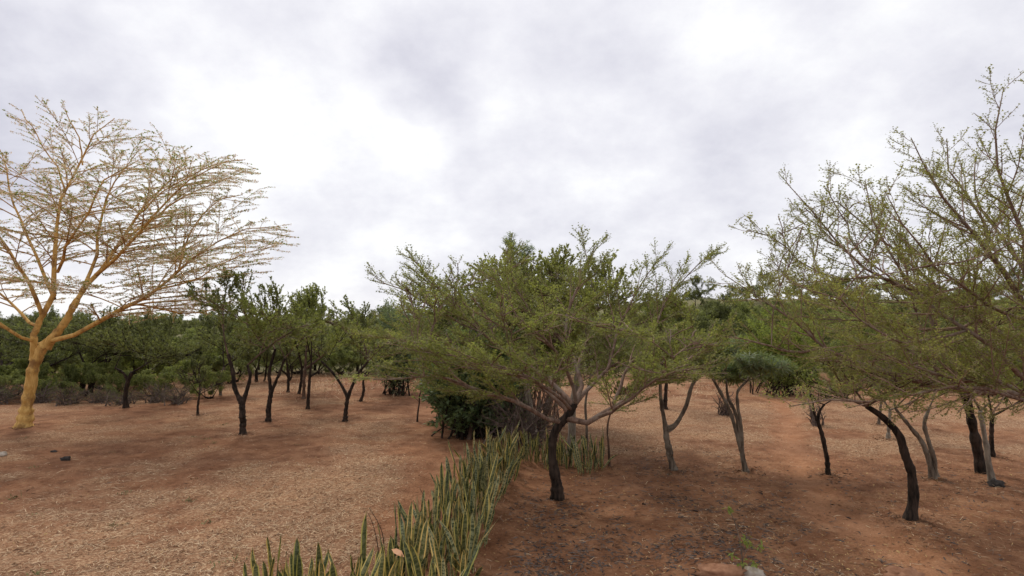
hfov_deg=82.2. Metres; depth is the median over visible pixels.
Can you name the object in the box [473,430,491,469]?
snake plant
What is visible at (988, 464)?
pale tree
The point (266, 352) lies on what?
acacia tree
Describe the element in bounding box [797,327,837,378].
belt tree
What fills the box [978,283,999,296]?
belt tree
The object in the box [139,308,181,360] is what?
belt tree
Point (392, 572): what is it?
snake plant
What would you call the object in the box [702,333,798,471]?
narrow leaf tree
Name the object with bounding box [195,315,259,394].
acacia tree
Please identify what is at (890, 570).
stone
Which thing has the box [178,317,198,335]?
belt tree
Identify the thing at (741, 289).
belt tree
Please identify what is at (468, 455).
snake plant
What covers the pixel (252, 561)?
snake plant
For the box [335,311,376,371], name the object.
belt tree
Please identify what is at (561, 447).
snake plant
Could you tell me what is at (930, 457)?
grey tree
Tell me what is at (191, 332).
belt tree
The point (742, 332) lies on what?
belt tree
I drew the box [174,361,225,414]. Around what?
tree
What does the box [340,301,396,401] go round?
acacia tree
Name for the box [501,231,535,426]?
pencil tree
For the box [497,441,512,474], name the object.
snake plant
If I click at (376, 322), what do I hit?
belt tree
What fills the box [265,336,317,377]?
belt tree
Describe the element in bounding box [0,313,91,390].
acacia tree
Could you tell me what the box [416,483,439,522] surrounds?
snake plant
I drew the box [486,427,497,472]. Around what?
snake plant
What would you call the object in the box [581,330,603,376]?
belt tree
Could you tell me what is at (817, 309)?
belt tree
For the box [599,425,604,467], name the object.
snake plant
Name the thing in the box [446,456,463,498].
snake plant
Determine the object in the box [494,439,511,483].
snake plant
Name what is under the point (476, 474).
snake plant
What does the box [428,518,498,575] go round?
snake plant
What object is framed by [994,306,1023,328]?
belt tree
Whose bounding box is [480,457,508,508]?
snake plant
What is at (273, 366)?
belt tree
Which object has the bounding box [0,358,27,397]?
belt tree
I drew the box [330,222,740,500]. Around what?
acacia tree
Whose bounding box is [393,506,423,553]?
snake plant
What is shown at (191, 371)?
belt tree
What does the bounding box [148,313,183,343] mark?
belt tree
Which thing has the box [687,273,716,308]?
belt tree
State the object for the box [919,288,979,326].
belt tree
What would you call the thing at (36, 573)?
green tufts
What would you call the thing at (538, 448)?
snake plant
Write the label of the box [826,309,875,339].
belt tree
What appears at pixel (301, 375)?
acacia tree
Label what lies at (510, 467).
snake plant
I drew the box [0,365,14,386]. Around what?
belt tree
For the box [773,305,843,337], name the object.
belt tree
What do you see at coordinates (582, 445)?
snake plant
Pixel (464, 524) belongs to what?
snake plant
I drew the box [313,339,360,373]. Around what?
belt tree
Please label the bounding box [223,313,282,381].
belt tree
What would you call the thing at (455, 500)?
snake plant
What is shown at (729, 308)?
belt tree
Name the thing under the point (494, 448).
snake plant
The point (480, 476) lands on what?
snake plant
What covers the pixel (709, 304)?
belt tree
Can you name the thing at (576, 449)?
snake plant
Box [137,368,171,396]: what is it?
belt tree
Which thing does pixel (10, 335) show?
belt tree
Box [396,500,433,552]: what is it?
snake plant
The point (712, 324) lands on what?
belt tree
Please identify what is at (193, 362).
belt tree
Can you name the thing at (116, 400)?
dry brush
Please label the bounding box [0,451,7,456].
stone
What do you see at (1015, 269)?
belt tree
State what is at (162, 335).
acacia tree
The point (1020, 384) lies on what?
belt tree
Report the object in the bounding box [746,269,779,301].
belt tree
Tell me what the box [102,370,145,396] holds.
belt tree
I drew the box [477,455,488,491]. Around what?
snake plant
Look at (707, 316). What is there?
belt tree
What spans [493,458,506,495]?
snake plant
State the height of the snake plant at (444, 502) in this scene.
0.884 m
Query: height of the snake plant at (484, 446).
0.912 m
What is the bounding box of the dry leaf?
[392,548,403,556]
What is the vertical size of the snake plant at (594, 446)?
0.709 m
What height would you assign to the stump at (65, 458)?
0.137 m
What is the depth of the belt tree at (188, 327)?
66.08 m
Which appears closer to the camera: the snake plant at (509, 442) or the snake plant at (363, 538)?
the snake plant at (363, 538)
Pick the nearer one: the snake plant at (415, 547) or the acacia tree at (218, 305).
the snake plant at (415, 547)
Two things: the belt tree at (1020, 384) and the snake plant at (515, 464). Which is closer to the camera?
the snake plant at (515, 464)
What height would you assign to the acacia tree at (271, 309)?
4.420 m
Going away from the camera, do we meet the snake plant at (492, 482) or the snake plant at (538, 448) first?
the snake plant at (492, 482)
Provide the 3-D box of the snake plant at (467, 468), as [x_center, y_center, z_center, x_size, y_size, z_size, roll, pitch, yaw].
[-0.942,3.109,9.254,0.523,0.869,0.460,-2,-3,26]
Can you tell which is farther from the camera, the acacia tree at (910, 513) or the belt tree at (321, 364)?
the belt tree at (321, 364)
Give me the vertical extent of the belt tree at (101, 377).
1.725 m
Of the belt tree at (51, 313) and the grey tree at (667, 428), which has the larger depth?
the belt tree at (51, 313)
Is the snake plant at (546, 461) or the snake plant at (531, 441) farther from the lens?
the snake plant at (531, 441)
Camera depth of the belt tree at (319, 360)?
32.82 m
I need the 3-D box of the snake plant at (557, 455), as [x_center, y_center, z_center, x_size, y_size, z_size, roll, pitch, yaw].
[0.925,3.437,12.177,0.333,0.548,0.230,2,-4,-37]
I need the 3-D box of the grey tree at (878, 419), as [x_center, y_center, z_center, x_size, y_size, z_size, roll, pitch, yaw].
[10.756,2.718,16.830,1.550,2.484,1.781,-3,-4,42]
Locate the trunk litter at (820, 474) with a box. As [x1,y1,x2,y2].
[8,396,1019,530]
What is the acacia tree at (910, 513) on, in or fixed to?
on the ground at (772, 459)
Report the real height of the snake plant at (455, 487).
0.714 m
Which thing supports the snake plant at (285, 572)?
on the ground at (772, 459)
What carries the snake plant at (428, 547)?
on the ground at (772, 459)
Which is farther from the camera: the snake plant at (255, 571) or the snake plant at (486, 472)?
the snake plant at (486, 472)
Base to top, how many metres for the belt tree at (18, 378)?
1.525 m
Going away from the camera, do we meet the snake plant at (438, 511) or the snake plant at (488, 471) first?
the snake plant at (438, 511)
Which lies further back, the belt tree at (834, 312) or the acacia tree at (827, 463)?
the belt tree at (834, 312)
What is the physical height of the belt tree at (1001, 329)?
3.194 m
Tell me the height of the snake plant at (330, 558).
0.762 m
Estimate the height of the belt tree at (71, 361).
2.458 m
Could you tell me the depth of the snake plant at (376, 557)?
6.28 m
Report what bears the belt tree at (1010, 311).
on the ground at (772, 459)
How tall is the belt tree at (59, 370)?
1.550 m
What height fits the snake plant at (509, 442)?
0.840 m
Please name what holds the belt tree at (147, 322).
on the ground at (772, 459)
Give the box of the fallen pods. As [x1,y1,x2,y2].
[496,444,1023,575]
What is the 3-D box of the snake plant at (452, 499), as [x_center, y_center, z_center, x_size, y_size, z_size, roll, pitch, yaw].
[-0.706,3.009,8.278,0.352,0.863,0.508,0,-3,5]
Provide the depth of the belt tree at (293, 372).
32.33 m
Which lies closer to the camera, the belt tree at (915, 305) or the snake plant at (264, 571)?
the snake plant at (264, 571)
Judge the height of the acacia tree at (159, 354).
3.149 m
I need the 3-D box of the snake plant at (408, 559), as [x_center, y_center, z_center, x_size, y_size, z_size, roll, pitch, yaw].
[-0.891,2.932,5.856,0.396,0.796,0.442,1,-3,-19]
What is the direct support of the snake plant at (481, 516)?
on the ground at (772, 459)
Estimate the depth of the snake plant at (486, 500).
8.32 m
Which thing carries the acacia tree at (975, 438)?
on the ground at (772, 459)
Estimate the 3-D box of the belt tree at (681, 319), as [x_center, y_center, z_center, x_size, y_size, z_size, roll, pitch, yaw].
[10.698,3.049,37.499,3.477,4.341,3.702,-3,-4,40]
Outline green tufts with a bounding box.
[7,423,246,575]
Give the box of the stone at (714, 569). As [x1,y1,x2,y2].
[692,563,747,575]
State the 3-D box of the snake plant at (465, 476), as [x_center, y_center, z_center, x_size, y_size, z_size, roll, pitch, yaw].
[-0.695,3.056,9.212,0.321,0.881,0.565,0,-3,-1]
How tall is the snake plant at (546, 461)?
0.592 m
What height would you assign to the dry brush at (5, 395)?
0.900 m
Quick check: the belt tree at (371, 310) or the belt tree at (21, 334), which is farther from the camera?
the belt tree at (371, 310)
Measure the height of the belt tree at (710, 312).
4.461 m
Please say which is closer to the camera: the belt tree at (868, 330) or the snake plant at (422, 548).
the snake plant at (422, 548)
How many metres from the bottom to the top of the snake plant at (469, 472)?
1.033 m
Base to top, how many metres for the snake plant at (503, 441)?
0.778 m
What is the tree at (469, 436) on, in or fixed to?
on the ground at (772, 459)
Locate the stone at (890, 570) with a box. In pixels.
[882,565,925,575]
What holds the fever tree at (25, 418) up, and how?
on the ground at (772, 459)
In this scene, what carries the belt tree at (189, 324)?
on the ground at (772, 459)
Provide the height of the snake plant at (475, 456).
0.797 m
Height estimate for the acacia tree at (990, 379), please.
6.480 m
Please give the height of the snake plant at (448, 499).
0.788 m
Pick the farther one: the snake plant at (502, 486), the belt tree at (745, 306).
the belt tree at (745, 306)
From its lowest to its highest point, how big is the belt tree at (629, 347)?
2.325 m
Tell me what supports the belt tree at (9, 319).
on the ground at (772, 459)
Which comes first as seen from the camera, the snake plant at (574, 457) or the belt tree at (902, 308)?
the snake plant at (574, 457)
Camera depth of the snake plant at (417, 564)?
5.59 m
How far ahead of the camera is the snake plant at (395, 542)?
6.45 m
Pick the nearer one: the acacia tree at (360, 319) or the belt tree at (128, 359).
the acacia tree at (360, 319)
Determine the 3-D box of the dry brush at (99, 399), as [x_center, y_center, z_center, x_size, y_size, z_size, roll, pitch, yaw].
[-15.140,3.877,21.517,1.488,0.768,1.547,0,-3,0]
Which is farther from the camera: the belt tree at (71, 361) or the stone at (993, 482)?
the belt tree at (71, 361)
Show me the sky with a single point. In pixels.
(443, 129)
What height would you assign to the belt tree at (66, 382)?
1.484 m
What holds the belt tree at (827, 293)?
on the ground at (772, 459)
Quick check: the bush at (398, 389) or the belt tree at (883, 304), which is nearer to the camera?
the bush at (398, 389)
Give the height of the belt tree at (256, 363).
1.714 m
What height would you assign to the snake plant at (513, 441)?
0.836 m
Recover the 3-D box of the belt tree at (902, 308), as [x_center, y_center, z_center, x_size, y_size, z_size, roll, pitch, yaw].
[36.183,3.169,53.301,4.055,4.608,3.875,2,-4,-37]
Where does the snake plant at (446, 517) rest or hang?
on the ground at (772, 459)
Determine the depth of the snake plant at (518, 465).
10.77 m
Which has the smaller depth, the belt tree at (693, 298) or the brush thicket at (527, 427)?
the brush thicket at (527, 427)
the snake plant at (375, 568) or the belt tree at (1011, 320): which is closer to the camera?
the snake plant at (375, 568)
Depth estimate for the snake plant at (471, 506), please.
7.92 m
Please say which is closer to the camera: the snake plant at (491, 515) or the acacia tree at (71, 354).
the snake plant at (491, 515)
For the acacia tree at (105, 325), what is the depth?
24.02 m
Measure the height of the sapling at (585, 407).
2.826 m
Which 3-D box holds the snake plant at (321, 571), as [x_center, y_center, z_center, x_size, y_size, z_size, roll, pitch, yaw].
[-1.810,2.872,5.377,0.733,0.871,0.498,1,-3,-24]
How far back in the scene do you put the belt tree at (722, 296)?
78.22 m
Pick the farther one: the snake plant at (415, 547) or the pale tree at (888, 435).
the pale tree at (888, 435)
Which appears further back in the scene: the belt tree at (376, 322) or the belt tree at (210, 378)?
the belt tree at (376, 322)
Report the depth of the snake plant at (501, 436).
11.96 m
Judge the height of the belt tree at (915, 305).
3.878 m
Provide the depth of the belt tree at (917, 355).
29.19 m
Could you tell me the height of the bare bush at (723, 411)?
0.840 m
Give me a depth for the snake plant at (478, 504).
8.67 m
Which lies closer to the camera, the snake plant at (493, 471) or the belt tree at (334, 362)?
the snake plant at (493, 471)
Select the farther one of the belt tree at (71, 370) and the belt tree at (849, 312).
the belt tree at (849, 312)
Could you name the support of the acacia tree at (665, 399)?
on the ground at (772, 459)
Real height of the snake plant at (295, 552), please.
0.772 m
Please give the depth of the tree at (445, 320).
17.50 m
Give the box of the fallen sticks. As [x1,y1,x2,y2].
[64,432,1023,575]
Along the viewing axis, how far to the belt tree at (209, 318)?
41.13 m
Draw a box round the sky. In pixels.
[0,0,1023,319]
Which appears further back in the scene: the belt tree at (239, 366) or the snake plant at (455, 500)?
the belt tree at (239, 366)
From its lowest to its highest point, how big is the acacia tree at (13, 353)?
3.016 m
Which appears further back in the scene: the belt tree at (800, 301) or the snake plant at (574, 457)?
the belt tree at (800, 301)
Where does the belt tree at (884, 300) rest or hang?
on the ground at (772, 459)
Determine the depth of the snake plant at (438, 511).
7.68 m
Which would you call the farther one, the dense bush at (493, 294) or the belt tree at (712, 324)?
the belt tree at (712, 324)
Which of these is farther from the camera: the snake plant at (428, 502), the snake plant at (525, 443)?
the snake plant at (525, 443)
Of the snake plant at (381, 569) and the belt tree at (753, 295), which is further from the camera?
the belt tree at (753, 295)
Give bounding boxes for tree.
[0,95,299,428]
[0,313,15,326]
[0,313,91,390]
[0,321,64,394]
[0,322,31,374]
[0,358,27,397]
[0,362,67,397]
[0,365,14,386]
[1,323,45,355]
[2,339,86,370]
[12,305,66,344]
[26,316,89,378]
[37,363,81,393]
[39,312,132,393]
[40,352,61,376]
[58,309,97,329]
[58,362,108,395]
[67,304,165,392]
[68,335,137,389]
[77,356,135,391]
[82,320,194,407]
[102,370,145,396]
[107,348,166,385]
[112,310,190,387]
[127,356,159,376]
[134,312,214,387]
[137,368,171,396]
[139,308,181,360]
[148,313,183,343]
[158,336,178,362]
[159,359,204,395]
[170,319,201,334]
[170,339,228,385]
[173,359,199,376]
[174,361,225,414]
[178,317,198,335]
[179,266,316,434]
[181,324,216,341]
[183,307,220,334]
[190,365,237,398]
[191,311,244,341]
[191,330,253,383]
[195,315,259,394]
[199,353,230,377]
[213,311,262,373]
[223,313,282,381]
[231,276,324,421]
[239,350,272,374]
[241,325,294,380]
[261,350,289,372]
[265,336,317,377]
[272,327,307,391]
[273,342,320,373]
[280,297,330,393]
[284,289,348,398]
[285,282,352,408]
[298,347,336,373]
[300,322,335,369]
[309,356,335,373]
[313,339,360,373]
[320,293,396,421]
[325,346,358,374]
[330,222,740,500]
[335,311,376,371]
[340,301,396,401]
[344,347,377,374]
[361,309,376,323]
[364,313,384,354]
[409,266,491,422]
[456,331,509,439]
[472,242,586,438]
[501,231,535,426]
[510,242,638,438]
[549,249,697,453]
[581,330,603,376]
[598,330,636,366]
[603,345,630,376]
[614,340,643,365]
[617,323,674,346]
[631,300,734,470]
[641,303,716,329]
[644,325,697,409]
[667,303,710,348]
[681,289,703,305]
[683,319,724,334]
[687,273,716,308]
[691,305,718,332]
[697,297,713,311]
[701,300,733,340]
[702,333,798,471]
[704,64,1023,425]
[705,300,748,331]
[707,290,741,312]
[724,294,805,334]
[725,283,753,297]
[726,310,769,347]
[741,286,761,301]
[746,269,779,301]
[763,294,813,327]
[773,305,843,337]
[784,286,806,301]
[787,295,812,305]
[795,348,944,520]
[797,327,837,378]
[797,366,861,474]
[798,301,833,313]
[807,312,897,345]
[808,340,856,380]
[819,308,847,320]
[822,279,852,309]
[824,366,848,381]
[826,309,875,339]
[836,272,874,307]
[845,298,879,317]
[848,356,932,438]
[858,345,910,424]
[862,299,898,316]
[863,341,971,478]
[869,260,1023,473]
[871,291,895,309]
[874,277,897,299]
[877,335,944,364]
[888,303,921,326]
[903,298,934,311]
[916,323,1023,480]
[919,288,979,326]
[923,319,968,365]
[958,340,1023,456]
[965,327,1023,366]
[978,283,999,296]
[978,322,1017,348]
[987,304,1023,330]
[992,296,1018,305]
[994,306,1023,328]
[1003,267,1023,292]
[1014,375,1023,396]
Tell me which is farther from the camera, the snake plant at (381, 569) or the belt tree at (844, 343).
the belt tree at (844, 343)
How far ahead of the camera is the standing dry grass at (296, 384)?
25.76 m
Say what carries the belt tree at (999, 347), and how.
on the ground at (772, 459)
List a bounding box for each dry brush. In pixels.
[0,381,22,404]
[8,381,71,403]
[48,384,91,405]
[75,384,118,402]
[100,388,143,405]
[131,380,178,403]
[154,385,192,405]
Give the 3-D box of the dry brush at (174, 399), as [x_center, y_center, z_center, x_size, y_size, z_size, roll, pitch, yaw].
[-12.030,3.846,21.092,1.232,0.716,1.528,0,-3,0]
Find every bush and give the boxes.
[369,296,425,395]
[414,313,533,440]
[447,249,589,429]
[711,390,735,415]
[731,307,827,396]
[804,399,824,425]
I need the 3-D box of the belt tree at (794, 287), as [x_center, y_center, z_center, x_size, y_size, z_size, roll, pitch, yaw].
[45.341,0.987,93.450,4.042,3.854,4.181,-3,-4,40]
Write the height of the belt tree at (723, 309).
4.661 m
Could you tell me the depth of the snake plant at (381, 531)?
6.46 m
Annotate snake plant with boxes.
[243,562,259,575]
[250,535,280,575]
[262,537,288,575]
[278,549,328,575]
[283,551,313,575]
[292,539,299,575]
[296,552,314,575]
[305,542,322,575]
[318,556,359,575]
[327,550,376,575]
[329,547,373,575]
[350,511,366,575]
[358,545,383,575]
[366,550,378,575]
[369,508,384,550]
[377,502,396,570]
[377,545,403,575]
[385,502,412,575]
[385,551,426,575]
[387,534,402,575]
[388,561,395,575]
[390,526,446,575]
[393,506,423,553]
[395,540,416,575]
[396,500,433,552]
[396,527,442,575]
[398,500,432,534]
[400,517,428,575]
[403,539,435,575]
[410,533,482,575]
[413,483,438,533]
[413,510,436,572]
[414,509,438,551]
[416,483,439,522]
[417,497,452,556]
[426,501,452,568]
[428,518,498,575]
[429,533,465,575]
[430,473,457,515]
[432,462,449,522]
[433,500,459,556]
[438,470,469,535]
[438,513,474,573]
[441,494,485,521]
[442,484,460,544]
[445,458,471,511]
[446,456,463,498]
[448,441,472,494]
[451,442,503,482]
[451,467,475,523]
[451,509,481,573]
[454,484,471,505]
[454,522,489,558]
[455,476,477,531]
[458,496,485,544]
[459,443,481,478]
[461,458,503,493]
[463,453,498,514]
[463,458,477,500]
[464,447,488,500]
[464,478,494,547]
[468,480,492,528]
[470,460,499,489]
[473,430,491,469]
[473,446,488,483]
[476,442,514,501]
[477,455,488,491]
[479,474,499,523]
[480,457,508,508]
[481,424,517,452]
[481,457,494,501]
[483,425,506,455]
[485,425,505,452]
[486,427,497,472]
[486,438,503,462]
[490,447,512,497]
[492,432,518,472]
[492,447,523,480]
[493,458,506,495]
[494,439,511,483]
[496,424,512,455]
[496,449,523,486]
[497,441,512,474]
[497,441,526,460]
[500,421,523,460]
[508,432,517,473]
[515,428,530,462]
[520,429,539,463]
[520,431,539,458]
[534,432,546,461]
[539,431,547,459]
[541,441,561,465]
[543,445,548,470]
[553,423,580,463]
[556,443,564,466]
[558,433,574,466]
[560,434,599,470]
[563,444,575,469]
[567,445,574,465]
[570,434,592,474]
[572,434,584,462]
[573,436,596,475]
[586,435,596,467]
[590,434,617,470]
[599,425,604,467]
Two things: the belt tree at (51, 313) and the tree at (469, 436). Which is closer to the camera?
the tree at (469, 436)
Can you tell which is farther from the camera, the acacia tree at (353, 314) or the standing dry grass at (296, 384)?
the standing dry grass at (296, 384)
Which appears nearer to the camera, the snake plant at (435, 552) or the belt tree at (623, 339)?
the snake plant at (435, 552)
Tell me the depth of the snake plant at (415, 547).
5.96 m
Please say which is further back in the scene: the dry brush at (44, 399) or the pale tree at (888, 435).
the dry brush at (44, 399)
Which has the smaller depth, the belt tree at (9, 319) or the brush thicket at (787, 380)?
the brush thicket at (787, 380)
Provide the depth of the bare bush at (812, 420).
16.89 m
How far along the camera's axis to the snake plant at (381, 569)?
5.57 m
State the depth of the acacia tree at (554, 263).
15.22 m
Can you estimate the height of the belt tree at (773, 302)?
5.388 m
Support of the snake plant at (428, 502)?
on the ground at (772, 459)
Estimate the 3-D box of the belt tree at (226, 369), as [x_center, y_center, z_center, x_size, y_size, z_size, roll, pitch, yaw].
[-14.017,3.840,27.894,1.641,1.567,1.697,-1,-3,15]
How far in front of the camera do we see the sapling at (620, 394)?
12.12 m
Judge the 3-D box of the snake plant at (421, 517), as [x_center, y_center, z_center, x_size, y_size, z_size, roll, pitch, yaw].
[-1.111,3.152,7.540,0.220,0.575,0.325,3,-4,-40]
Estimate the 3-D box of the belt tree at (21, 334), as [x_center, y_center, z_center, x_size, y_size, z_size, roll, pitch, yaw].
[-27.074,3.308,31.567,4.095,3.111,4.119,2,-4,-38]
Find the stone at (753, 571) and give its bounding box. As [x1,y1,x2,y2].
[743,566,765,575]
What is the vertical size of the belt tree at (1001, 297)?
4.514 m
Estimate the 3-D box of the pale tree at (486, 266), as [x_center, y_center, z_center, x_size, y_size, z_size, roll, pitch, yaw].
[0.539,1.267,14.864,3.258,5.145,3.614,0,-3,0]
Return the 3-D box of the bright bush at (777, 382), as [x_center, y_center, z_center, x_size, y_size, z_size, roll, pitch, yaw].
[10.863,2.596,23.926,3.754,3.625,3.113,0,-3,0]
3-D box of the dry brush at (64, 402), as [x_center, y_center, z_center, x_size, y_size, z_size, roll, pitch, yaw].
[-15.976,3.838,21.148,1.424,0.784,1.565,0,-3,0]
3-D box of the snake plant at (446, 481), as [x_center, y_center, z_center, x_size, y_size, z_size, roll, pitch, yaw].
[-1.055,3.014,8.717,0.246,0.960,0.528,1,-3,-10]
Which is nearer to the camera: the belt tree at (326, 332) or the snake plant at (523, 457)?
the snake plant at (523, 457)
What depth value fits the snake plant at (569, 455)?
12.10 m
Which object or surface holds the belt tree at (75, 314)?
on the ground at (772, 459)
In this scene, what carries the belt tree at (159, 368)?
on the ground at (772, 459)
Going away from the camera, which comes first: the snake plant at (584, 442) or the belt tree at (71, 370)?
the snake plant at (584, 442)
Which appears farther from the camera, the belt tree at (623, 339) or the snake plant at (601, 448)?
the belt tree at (623, 339)
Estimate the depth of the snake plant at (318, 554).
5.39 m
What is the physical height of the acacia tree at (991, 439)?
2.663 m
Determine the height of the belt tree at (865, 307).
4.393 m
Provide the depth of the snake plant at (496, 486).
8.54 m
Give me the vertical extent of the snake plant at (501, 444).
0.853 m
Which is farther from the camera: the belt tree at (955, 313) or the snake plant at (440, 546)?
the belt tree at (955, 313)
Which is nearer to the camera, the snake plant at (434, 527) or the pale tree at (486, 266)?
the snake plant at (434, 527)
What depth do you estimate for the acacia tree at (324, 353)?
22.65 m
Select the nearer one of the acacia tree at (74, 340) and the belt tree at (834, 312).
the acacia tree at (74, 340)
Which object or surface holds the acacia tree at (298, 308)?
on the ground at (772, 459)
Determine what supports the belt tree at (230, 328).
on the ground at (772, 459)
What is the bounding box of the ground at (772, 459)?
[0,299,1023,575]
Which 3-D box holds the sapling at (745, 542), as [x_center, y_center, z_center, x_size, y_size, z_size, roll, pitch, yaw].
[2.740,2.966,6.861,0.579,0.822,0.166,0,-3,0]
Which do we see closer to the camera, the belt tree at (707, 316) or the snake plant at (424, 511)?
the snake plant at (424, 511)
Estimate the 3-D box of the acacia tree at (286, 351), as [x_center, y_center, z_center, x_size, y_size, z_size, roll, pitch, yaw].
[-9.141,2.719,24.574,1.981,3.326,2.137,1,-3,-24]
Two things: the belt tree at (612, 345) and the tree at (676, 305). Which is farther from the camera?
the belt tree at (612, 345)
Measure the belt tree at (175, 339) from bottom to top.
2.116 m
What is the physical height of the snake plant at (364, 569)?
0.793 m
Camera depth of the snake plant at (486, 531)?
7.47 m
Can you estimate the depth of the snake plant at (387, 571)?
5.63 m
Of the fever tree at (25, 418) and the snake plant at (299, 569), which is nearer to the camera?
the snake plant at (299, 569)
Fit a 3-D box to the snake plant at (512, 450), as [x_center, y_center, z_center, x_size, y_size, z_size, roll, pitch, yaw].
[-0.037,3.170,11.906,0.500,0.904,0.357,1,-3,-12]
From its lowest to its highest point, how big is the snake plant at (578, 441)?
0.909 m
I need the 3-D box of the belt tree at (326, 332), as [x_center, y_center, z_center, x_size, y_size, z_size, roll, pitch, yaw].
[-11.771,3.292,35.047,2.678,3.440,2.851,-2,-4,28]
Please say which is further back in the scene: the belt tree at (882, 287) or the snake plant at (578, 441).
the belt tree at (882, 287)
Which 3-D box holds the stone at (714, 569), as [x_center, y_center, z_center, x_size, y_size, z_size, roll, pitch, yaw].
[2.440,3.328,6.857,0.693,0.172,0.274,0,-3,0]
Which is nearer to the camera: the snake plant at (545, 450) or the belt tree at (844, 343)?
the snake plant at (545, 450)
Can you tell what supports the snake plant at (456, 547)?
on the ground at (772, 459)
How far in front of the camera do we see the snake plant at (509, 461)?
9.98 m
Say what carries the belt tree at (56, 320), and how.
on the ground at (772, 459)
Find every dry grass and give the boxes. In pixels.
[58,365,975,401]
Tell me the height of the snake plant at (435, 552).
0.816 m
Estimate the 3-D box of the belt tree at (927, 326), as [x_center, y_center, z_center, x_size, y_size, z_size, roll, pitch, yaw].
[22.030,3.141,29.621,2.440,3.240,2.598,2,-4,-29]
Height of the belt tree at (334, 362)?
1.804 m
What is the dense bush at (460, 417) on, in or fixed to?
on the ground at (772, 459)
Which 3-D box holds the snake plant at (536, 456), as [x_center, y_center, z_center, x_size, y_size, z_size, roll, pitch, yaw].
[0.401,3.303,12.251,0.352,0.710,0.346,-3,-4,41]
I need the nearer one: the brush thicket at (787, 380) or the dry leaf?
the dry leaf
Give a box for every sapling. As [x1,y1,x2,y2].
[571,332,615,449]
[593,372,631,466]
[723,506,771,569]
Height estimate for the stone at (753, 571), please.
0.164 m
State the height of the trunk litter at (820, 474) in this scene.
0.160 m
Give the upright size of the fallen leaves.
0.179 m
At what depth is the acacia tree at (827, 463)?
11.47 m
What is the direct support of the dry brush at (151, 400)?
on the ground at (772, 459)
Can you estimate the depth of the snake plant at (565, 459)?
11.94 m
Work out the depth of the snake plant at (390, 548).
6.09 m
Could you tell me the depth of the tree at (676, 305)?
13.06 m
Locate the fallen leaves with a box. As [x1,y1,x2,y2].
[0,399,1023,575]
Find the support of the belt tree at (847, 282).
on the ground at (772, 459)
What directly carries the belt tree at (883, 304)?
on the ground at (772, 459)
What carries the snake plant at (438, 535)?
on the ground at (772, 459)
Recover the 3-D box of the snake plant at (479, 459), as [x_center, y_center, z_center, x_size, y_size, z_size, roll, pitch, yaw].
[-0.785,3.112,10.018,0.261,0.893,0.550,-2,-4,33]
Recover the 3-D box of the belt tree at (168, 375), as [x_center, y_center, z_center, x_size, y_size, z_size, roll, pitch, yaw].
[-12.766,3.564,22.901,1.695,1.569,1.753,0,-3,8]
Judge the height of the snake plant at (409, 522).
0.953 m
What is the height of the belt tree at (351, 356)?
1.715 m
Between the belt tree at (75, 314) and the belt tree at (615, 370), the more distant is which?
the belt tree at (75, 314)
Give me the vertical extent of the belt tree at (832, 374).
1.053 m
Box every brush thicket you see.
[471,383,567,446]
[759,355,816,389]
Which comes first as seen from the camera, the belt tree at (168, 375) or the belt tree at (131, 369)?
the belt tree at (168, 375)
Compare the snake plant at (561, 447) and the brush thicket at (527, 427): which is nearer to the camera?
the snake plant at (561, 447)
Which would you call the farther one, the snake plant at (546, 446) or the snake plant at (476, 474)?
the snake plant at (546, 446)
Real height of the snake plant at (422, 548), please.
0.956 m
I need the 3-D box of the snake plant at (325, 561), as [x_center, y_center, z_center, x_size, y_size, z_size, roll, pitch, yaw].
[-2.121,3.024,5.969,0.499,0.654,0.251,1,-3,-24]

